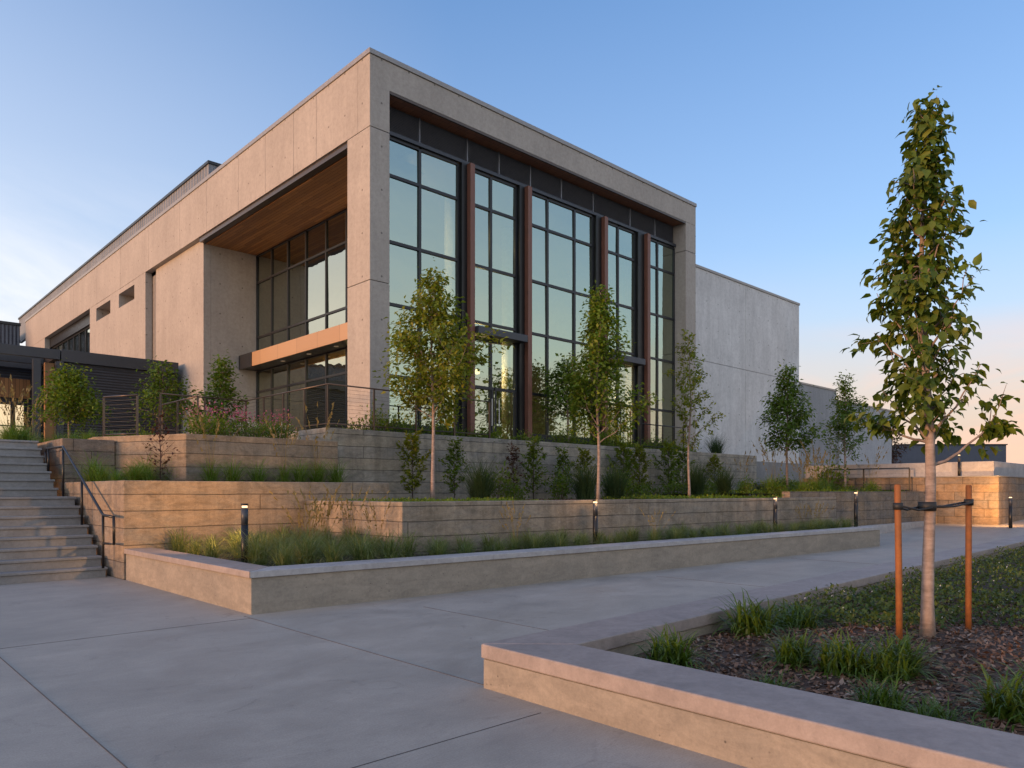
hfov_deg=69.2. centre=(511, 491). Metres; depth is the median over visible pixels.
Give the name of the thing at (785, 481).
perennial
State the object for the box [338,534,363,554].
fountain grass
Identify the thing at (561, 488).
perennial
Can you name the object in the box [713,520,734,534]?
fountain grass
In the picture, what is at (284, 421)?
perennial
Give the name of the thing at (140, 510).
retaining wall
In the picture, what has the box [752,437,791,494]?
fountain grass
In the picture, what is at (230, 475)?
fountain grass
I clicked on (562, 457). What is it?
upright shrub
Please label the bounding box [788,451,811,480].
fountain grass
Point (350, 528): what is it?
fountain grass
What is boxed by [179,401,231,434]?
perennial
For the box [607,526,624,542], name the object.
fountain grass
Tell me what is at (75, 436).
fountain grass
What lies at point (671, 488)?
perennial
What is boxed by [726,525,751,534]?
fountain grass
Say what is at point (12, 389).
fountain grass
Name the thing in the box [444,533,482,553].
fountain grass
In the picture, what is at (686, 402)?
terrace tree
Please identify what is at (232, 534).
fountain grass
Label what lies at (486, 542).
fountain grass
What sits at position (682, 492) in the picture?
perennial
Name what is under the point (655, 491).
perennial
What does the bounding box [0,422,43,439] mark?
fountain grass
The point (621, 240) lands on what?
window
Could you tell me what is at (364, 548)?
fountain grass
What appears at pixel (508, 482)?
perennial
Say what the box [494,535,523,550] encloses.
fountain grass
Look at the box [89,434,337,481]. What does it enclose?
retaining wall
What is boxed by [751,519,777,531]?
fountain grass
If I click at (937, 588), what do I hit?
white flowers
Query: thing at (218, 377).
tree
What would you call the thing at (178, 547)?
fountain grass
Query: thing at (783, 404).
terrace tree
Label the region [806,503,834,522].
fountain grass
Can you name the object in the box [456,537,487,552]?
fountain grass
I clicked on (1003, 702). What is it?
liriope
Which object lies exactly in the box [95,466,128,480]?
fountain grass
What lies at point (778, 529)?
fountain grass
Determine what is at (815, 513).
fountain grass
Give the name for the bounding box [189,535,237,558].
fountain grass
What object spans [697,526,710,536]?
fountain grass
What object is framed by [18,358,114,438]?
tree
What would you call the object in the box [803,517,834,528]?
fountain grass
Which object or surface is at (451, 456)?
upright shrub
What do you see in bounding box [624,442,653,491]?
upright shrub
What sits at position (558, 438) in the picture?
perennial
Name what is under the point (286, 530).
fountain grass
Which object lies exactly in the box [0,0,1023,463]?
sky
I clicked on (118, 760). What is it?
pavement joints
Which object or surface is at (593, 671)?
planter wall
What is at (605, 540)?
fountain grass
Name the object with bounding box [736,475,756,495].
perennial
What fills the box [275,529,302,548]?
fountain grass
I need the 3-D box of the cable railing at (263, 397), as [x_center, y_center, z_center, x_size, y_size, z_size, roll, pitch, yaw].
[-5.302,-2.170,21.005,9.389,1.259,3.769,0,0,-2]
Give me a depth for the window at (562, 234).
27.19 m
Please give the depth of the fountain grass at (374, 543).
12.09 m
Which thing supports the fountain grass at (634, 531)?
on the grass bed soil
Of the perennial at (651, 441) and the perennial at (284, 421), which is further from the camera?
the perennial at (651, 441)
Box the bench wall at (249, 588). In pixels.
[124,526,881,614]
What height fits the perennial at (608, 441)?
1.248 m
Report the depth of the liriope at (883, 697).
4.60 m
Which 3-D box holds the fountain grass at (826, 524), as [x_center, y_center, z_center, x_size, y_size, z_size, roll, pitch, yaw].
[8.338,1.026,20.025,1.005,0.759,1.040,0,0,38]
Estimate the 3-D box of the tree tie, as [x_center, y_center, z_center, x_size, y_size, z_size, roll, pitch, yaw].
[3.758,0.120,6.600,1.249,0.100,0.148,0,0,-30]
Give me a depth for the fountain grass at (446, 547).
12.54 m
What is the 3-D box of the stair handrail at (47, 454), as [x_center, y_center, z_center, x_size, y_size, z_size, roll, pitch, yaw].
[-8.380,0.193,14.243,0.046,2.274,5.052,0,0,-43]
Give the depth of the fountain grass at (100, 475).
14.99 m
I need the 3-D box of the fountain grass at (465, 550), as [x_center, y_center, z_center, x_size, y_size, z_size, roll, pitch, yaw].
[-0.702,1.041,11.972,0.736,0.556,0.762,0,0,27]
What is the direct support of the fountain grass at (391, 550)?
on the grass bed soil
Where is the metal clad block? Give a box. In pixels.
[0,321,20,344]
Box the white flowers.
[791,562,1020,615]
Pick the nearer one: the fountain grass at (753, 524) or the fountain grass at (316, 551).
the fountain grass at (316, 551)
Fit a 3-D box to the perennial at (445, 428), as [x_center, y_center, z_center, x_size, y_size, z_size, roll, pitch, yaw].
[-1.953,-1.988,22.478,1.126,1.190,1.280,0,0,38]
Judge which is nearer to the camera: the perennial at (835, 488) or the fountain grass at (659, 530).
the fountain grass at (659, 530)
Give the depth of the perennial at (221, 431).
17.38 m
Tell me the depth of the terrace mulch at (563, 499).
22.00 m
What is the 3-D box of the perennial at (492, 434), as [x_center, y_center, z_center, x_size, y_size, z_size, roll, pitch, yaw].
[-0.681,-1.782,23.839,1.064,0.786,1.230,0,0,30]
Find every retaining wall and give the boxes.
[58,480,388,579]
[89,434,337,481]
[261,428,819,500]
[304,497,835,554]
[782,491,936,533]
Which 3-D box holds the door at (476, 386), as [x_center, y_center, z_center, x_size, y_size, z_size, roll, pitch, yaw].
[-0.581,-2.540,24.952,1.910,1.920,0.087,0,0,-43]
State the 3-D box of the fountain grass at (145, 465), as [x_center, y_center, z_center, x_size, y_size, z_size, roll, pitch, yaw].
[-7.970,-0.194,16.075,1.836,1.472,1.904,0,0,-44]
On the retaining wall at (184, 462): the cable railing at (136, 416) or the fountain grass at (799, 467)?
the cable railing at (136, 416)
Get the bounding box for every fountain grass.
[0,375,43,440]
[0,384,34,439]
[0,396,28,430]
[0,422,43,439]
[2,419,46,440]
[13,389,49,440]
[17,408,43,437]
[23,409,47,437]
[35,429,70,441]
[57,450,121,481]
[59,427,81,438]
[67,430,105,438]
[69,461,125,487]
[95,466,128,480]
[107,459,164,480]
[114,452,173,480]
[117,464,159,480]
[126,462,171,480]
[151,525,201,552]
[159,458,195,480]
[170,534,214,554]
[178,403,241,480]
[189,531,228,551]
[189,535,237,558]
[196,454,256,480]
[203,529,268,558]
[204,524,265,547]
[210,529,291,566]
[211,526,255,554]
[214,526,278,560]
[228,532,287,555]
[238,459,283,481]
[249,534,320,565]
[257,526,352,564]
[259,519,300,538]
[260,526,297,551]
[263,413,299,481]
[266,533,302,558]
[269,482,341,555]
[269,534,300,561]
[271,457,331,481]
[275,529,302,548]
[286,505,319,542]
[291,530,340,558]
[294,538,362,563]
[295,401,339,481]
[298,511,323,531]
[305,488,344,546]
[305,494,335,544]
[311,531,352,562]
[320,457,364,481]
[323,481,389,547]
[333,528,401,560]
[338,530,357,544]
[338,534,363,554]
[344,528,397,558]
[347,533,379,559]
[354,499,390,552]
[363,529,429,559]
[378,525,443,557]
[411,531,467,555]
[412,538,460,555]
[429,538,455,554]
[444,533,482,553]
[455,542,481,553]
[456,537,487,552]
[471,531,504,551]
[479,535,513,550]
[493,500,530,549]
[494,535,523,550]
[508,528,551,548]
[514,532,555,548]
[524,529,554,547]
[537,530,566,547]
[539,526,570,546]
[544,532,577,546]
[551,526,576,545]
[565,530,600,545]
[565,533,593,545]
[589,528,609,543]
[592,532,622,544]
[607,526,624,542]
[608,533,629,542]
[614,527,648,542]
[625,525,644,541]
[632,528,664,540]
[639,508,675,540]
[646,525,673,539]
[659,527,692,538]
[662,524,677,539]
[664,525,689,538]
[676,521,702,537]
[685,527,706,537]
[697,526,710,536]
[697,528,720,536]
[712,526,729,535]
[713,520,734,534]
[715,523,741,535]
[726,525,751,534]
[727,451,755,494]
[729,522,749,533]
[739,520,763,532]
[739,523,762,533]
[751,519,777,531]
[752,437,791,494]
[756,440,794,495]
[759,523,783,532]
[769,520,791,531]
[785,524,800,531]
[787,521,809,530]
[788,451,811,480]
[789,451,810,485]
[789,454,812,490]
[790,448,820,488]
[794,505,810,529]
[799,520,824,529]
[800,439,832,488]
[803,450,823,488]
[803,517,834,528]
[806,450,827,487]
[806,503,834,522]
[807,500,823,522]
[813,518,833,528]
[819,445,844,490]
[826,517,846,528]
[835,518,858,527]
[839,516,865,527]
[855,446,893,489]
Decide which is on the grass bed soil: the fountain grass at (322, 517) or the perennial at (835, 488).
the fountain grass at (322, 517)
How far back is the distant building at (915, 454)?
60.00 m
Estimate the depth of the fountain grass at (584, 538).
13.96 m
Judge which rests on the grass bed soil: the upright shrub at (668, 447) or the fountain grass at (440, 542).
the fountain grass at (440, 542)
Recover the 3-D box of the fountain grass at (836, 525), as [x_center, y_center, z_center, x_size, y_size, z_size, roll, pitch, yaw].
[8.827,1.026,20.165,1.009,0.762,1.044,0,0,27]
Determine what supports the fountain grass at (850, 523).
on the grass bed soil
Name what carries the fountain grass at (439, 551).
on the grass bed soil
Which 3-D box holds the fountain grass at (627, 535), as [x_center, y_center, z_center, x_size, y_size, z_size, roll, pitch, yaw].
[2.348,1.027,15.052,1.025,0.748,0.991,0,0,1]
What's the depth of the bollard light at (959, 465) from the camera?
27.47 m
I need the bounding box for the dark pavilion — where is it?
[0,349,177,441]
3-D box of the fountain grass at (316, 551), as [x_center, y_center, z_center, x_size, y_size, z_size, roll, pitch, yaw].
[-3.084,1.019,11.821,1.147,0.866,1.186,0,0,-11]
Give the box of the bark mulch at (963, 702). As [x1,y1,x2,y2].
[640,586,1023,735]
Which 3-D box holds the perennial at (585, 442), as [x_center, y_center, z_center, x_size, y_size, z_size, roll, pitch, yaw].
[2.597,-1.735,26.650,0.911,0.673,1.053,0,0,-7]
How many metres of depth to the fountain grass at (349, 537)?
12.90 m
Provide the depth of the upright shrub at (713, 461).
30.67 m
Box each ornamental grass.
[443,456,507,498]
[556,456,612,499]
[594,459,642,498]
[669,458,714,493]
[703,434,730,453]
[707,466,745,493]
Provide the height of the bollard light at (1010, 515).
1.100 m
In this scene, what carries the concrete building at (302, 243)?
on the entrance terrace
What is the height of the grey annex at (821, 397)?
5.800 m
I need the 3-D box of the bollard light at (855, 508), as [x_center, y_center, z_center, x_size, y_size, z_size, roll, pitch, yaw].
[10.189,0.540,21.999,0.117,1.100,0.117,0,0,-43]
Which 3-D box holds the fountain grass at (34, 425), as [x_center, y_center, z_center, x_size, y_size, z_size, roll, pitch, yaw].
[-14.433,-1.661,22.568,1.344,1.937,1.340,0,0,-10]
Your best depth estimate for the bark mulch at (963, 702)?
5.90 m
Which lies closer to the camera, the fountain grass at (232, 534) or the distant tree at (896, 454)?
the fountain grass at (232, 534)
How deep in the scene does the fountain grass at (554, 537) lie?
13.76 m
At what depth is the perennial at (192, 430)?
16.89 m
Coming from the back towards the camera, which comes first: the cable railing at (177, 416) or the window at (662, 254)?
the window at (662, 254)
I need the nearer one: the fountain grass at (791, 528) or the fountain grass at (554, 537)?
the fountain grass at (554, 537)
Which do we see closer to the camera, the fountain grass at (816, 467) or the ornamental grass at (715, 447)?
the fountain grass at (816, 467)
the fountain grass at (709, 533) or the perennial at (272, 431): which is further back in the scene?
the perennial at (272, 431)
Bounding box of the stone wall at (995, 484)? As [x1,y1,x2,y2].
[803,461,1023,524]
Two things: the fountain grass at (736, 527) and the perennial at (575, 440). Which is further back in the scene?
the perennial at (575, 440)
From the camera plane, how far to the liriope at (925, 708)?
4.32 m
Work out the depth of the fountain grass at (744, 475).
26.33 m
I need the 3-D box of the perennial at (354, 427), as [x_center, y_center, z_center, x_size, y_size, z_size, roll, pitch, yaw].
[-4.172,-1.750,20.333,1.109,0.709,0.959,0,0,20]
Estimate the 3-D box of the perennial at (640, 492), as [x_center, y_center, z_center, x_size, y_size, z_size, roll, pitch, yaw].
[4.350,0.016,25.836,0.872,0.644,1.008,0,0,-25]
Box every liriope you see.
[620,623,723,669]
[703,589,802,640]
[745,625,836,673]
[747,667,806,690]
[767,595,838,631]
[793,627,895,684]
[838,636,947,689]
[843,671,924,711]
[858,625,952,686]
[894,689,974,723]
[934,656,1023,732]
[943,715,1007,731]
[983,651,1023,706]
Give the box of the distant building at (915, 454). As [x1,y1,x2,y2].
[892,444,1007,463]
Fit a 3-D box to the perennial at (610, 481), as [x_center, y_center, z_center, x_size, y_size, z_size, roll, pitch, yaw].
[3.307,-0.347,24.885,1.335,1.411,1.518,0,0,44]
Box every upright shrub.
[395,427,430,497]
[438,437,471,497]
[504,441,525,492]
[518,435,549,499]
[552,446,575,491]
[569,446,595,487]
[605,439,639,495]
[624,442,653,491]
[650,439,684,492]
[672,444,695,495]
[702,452,724,490]
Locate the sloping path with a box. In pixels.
[880,520,1023,548]
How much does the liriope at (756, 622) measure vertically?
0.792 m
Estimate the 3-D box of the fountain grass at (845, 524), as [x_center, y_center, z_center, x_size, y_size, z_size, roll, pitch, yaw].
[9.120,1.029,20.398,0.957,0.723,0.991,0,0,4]
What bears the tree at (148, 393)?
on the upper terrace
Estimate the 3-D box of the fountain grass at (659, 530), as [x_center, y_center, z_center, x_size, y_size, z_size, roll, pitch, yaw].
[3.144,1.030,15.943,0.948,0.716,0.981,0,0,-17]
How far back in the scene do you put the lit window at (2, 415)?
30.69 m
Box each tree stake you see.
[894,484,902,643]
[965,485,971,631]
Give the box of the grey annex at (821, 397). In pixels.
[799,382,836,464]
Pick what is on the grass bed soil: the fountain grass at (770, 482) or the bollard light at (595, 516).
the bollard light at (595, 516)
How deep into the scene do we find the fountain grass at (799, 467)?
29.15 m
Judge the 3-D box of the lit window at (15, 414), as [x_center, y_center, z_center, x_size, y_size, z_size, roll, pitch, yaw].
[-20.594,-2.435,31.041,0.440,2.470,0.085,0,0,-43]
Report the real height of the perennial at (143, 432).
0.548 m
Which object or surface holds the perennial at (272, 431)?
on the upper terrace soil
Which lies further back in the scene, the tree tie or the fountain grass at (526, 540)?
the fountain grass at (526, 540)
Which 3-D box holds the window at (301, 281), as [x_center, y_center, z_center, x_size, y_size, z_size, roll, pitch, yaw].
[-7.015,-7.945,27.832,0.100,4.470,11.560,0,0,-43]
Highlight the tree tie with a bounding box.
[893,499,973,510]
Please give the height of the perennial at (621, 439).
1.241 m
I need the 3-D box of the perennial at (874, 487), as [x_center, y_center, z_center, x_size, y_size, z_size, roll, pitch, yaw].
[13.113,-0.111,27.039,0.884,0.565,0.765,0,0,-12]
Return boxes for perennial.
[134,425,158,434]
[177,401,225,434]
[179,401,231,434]
[201,406,235,435]
[219,405,262,436]
[229,417,271,437]
[246,412,279,437]
[254,409,298,438]
[269,419,300,438]
[336,417,377,429]
[358,398,398,431]
[380,404,414,432]
[404,419,437,433]
[420,421,447,434]
[427,413,462,435]
[452,426,471,436]
[463,423,500,441]
[475,455,519,498]
[477,425,502,438]
[501,480,530,499]
[509,428,539,440]
[541,461,577,499]
[546,420,580,442]
[559,434,582,443]
[572,434,594,444]
[584,433,608,445]
[589,425,620,450]
[595,423,631,446]
[600,461,632,495]
[623,469,641,498]
[625,484,653,498]
[635,437,655,448]
[636,477,668,498]
[641,429,666,448]
[658,477,683,495]
[673,479,687,494]
[699,480,714,495]
[705,477,718,495]
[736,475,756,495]
[737,478,756,495]
[753,471,778,495]
[764,481,783,495]
[773,470,796,488]
[776,485,789,495]
[784,472,802,489]
[798,482,819,490]
[803,449,849,489]
[834,482,849,490]
[863,482,883,490]
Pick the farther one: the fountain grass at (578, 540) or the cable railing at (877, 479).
the cable railing at (877, 479)
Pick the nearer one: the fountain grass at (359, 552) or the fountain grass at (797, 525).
the fountain grass at (359, 552)
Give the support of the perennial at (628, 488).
on the terrace soil middle
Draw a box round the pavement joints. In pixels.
[0,558,868,767]
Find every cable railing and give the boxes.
[103,394,138,436]
[158,395,198,433]
[159,383,489,437]
[639,423,683,448]
[826,467,909,490]
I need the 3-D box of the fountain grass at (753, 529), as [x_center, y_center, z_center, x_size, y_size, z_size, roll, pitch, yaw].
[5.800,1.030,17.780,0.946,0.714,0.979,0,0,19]
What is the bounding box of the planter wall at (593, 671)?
[481,535,1023,767]
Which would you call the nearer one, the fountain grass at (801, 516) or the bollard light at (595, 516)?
the bollard light at (595, 516)
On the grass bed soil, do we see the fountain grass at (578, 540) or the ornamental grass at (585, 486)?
the fountain grass at (578, 540)
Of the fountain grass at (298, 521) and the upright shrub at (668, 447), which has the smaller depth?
the fountain grass at (298, 521)
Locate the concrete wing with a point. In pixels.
(747, 337)
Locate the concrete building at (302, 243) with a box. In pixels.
[18,47,696,451]
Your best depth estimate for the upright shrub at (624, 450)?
26.45 m
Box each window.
[0,402,11,434]
[13,403,25,431]
[52,326,89,352]
[256,209,347,350]
[256,347,346,434]
[389,136,459,430]
[475,169,516,439]
[532,192,593,439]
[608,222,635,445]
[651,238,674,444]
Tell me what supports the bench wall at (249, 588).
on the plaza pavement
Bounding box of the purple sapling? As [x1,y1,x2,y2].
[142,411,179,480]
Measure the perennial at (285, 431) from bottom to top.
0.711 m
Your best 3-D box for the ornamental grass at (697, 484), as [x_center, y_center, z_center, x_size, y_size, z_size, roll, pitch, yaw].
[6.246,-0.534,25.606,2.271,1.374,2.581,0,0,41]
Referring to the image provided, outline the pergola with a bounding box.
[0,343,59,440]
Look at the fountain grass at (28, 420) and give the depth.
21.72 m
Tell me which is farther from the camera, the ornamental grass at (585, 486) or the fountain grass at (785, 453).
the fountain grass at (785, 453)
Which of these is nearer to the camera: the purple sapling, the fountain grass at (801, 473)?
the purple sapling
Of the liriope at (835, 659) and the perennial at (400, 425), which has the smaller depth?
the liriope at (835, 659)
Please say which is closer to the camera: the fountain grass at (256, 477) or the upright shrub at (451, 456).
the fountain grass at (256, 477)
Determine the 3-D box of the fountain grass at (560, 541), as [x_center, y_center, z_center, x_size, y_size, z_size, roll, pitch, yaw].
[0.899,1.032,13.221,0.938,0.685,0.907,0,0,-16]
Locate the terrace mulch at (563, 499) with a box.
[404,498,687,501]
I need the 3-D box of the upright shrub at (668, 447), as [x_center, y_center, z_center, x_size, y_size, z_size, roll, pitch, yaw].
[5.881,-0.830,28.113,1.262,2.326,1.261,0,0,-45]
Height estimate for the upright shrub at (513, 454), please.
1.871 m
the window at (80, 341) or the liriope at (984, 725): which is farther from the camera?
the window at (80, 341)
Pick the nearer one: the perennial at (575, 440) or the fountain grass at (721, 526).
the fountain grass at (721, 526)
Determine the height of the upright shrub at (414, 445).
2.085 m
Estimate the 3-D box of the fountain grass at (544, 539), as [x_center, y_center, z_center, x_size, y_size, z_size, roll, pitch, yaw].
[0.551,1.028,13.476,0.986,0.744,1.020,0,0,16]
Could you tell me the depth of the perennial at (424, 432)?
21.60 m
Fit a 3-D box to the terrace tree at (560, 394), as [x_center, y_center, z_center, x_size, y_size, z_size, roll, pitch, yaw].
[2.184,-3.223,26.128,2.547,3.449,2.951,0,0,-43]
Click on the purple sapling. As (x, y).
(160, 435)
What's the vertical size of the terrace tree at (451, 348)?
5.968 m
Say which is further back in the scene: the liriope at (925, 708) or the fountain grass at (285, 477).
the fountain grass at (285, 477)
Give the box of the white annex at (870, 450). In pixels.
[836,400,892,464]
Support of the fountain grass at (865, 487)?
on the right terrace soil
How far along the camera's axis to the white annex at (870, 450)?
47.65 m
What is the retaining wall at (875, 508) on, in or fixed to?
on the ground
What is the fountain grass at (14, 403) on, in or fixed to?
on the upper terrace
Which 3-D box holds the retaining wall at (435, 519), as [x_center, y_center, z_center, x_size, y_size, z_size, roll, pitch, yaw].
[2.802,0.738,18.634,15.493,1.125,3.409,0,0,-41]
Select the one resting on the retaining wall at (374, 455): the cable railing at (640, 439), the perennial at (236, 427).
the cable railing at (640, 439)
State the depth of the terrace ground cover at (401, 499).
14.71 m
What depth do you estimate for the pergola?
28.70 m
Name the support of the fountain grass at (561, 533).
on the grass bed soil
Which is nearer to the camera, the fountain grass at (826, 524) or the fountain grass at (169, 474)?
the fountain grass at (169, 474)
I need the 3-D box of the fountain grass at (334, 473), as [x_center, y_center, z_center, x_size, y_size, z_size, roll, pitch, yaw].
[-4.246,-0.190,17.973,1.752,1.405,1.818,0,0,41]
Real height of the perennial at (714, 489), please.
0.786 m
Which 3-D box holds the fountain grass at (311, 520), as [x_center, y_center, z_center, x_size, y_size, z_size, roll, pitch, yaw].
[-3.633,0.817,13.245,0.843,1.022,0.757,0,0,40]
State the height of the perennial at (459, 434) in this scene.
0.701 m
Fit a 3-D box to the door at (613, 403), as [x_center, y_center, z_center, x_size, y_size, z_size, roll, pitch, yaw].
[4.308,-2.540,29.577,1.850,1.920,0.087,0,0,-43]
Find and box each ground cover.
[339,497,545,501]
[594,487,907,499]
[772,543,1023,629]
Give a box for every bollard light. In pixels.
[241,503,247,562]
[593,500,597,544]
[773,497,777,529]
[854,491,857,526]
[958,454,960,475]
[1008,496,1012,527]
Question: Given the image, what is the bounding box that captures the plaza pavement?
[0,546,951,767]
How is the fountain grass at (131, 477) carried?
on the lower terrace soil
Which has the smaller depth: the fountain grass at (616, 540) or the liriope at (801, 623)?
the liriope at (801, 623)
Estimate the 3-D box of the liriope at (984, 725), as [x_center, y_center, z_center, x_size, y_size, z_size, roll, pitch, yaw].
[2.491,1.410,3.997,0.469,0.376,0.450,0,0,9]
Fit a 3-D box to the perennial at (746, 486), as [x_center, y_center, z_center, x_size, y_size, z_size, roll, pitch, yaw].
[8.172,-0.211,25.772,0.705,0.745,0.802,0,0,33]
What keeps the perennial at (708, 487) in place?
on the right terrace soil
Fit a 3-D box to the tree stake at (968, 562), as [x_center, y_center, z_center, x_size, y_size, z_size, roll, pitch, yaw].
[4.248,0.745,6.910,0.061,1.610,0.052,0,0,-43]
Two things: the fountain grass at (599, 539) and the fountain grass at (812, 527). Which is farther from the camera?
the fountain grass at (812, 527)
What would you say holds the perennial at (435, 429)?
on the entrance terrace
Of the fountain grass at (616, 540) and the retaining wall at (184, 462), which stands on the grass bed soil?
the fountain grass at (616, 540)
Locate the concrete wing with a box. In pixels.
[696,264,799,463]
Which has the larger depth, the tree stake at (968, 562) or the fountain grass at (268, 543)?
the fountain grass at (268, 543)
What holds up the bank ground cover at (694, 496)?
on the right terrace soil
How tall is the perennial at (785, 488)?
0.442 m
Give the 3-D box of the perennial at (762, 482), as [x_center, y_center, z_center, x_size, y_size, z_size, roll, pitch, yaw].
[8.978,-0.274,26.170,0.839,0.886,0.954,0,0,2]
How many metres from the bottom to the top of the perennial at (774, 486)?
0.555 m
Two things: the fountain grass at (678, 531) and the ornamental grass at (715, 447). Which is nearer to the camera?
the fountain grass at (678, 531)
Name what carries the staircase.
on the plaza pavement
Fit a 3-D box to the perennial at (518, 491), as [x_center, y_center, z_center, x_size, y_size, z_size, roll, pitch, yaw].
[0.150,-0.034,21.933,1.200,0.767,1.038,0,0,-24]
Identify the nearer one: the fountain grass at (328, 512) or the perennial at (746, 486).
the fountain grass at (328, 512)
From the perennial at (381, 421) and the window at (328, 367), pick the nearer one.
the perennial at (381, 421)
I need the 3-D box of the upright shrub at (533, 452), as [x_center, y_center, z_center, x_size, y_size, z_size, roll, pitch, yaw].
[0.663,-0.712,23.316,0.951,2.100,0.938,0,0,23]
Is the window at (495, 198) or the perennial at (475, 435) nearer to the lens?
the perennial at (475, 435)
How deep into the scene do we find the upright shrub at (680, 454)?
28.75 m
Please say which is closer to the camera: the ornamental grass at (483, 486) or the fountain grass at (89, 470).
the fountain grass at (89, 470)
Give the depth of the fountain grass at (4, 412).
22.15 m
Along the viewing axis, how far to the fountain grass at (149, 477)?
15.07 m
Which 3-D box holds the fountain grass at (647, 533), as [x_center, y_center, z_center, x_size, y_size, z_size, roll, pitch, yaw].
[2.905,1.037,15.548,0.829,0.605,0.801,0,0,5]
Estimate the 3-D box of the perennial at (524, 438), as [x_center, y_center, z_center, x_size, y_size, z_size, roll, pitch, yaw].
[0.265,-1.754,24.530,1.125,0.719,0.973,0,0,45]
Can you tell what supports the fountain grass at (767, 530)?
on the grass bed soil
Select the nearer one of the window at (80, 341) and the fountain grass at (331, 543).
the fountain grass at (331, 543)
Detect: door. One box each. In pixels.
[475,385,514,439]
[608,403,633,442]
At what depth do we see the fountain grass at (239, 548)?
11.36 m
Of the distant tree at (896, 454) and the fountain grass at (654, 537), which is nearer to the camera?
the fountain grass at (654, 537)
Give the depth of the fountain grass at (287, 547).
11.34 m
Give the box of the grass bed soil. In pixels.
[186,530,800,566]
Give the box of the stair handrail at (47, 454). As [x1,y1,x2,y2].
[44,446,115,567]
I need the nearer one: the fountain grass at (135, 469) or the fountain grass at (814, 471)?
the fountain grass at (135, 469)
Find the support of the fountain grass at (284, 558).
on the grass bed soil
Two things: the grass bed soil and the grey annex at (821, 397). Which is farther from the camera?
the grey annex at (821, 397)
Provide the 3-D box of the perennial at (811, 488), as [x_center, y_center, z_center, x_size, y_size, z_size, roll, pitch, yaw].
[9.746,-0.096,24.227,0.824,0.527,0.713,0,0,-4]
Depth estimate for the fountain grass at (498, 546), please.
12.41 m
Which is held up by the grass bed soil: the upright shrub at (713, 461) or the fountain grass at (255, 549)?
the fountain grass at (255, 549)
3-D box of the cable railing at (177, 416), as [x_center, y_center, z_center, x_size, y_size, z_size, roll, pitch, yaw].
[-9.435,-1.925,20.946,0.044,1.289,3.044,0,0,-43]
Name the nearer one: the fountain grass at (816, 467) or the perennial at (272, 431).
the perennial at (272, 431)
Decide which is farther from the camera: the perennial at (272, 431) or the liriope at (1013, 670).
the perennial at (272, 431)
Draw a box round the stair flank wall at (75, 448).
[26,438,114,496]
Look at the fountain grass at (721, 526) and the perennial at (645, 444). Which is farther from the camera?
the perennial at (645, 444)
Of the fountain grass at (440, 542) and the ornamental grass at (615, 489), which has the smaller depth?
the fountain grass at (440, 542)
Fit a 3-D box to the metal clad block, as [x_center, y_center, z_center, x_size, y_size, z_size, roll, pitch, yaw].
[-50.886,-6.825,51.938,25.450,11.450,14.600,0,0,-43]
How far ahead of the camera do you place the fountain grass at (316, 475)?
17.60 m
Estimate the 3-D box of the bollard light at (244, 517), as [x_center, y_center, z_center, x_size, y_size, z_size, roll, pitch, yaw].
[-3.993,0.680,11.089,0.106,1.000,0.106,0,0,-43]
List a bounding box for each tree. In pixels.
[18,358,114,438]
[116,359,199,432]
[182,349,250,432]
[372,257,514,498]
[535,352,602,442]
[546,280,663,499]
[663,329,725,498]
[755,359,829,490]
[821,369,873,487]
[839,85,1023,638]
[892,424,913,463]
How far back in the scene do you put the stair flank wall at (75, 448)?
16.34 m
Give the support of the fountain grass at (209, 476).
on the lower terrace soil
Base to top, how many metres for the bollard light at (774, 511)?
1.000 m
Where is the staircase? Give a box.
[0,439,107,583]
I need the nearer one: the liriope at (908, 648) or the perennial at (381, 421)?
the liriope at (908, 648)
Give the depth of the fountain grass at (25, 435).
18.71 m
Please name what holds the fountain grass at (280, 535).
on the grass bed soil
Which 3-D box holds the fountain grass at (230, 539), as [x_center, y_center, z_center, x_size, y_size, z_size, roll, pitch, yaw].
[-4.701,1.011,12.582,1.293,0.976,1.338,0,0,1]
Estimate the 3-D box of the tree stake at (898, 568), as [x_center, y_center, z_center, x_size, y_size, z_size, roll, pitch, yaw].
[3.277,0.745,6.293,0.101,1.611,0.052,0,0,-43]
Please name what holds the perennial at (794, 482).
on the right terrace soil
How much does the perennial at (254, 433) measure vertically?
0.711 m
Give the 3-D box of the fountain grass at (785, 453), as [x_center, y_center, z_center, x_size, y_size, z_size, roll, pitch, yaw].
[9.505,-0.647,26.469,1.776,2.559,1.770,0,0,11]
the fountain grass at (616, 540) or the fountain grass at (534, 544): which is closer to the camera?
the fountain grass at (534, 544)
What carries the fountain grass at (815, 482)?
on the right terrace soil

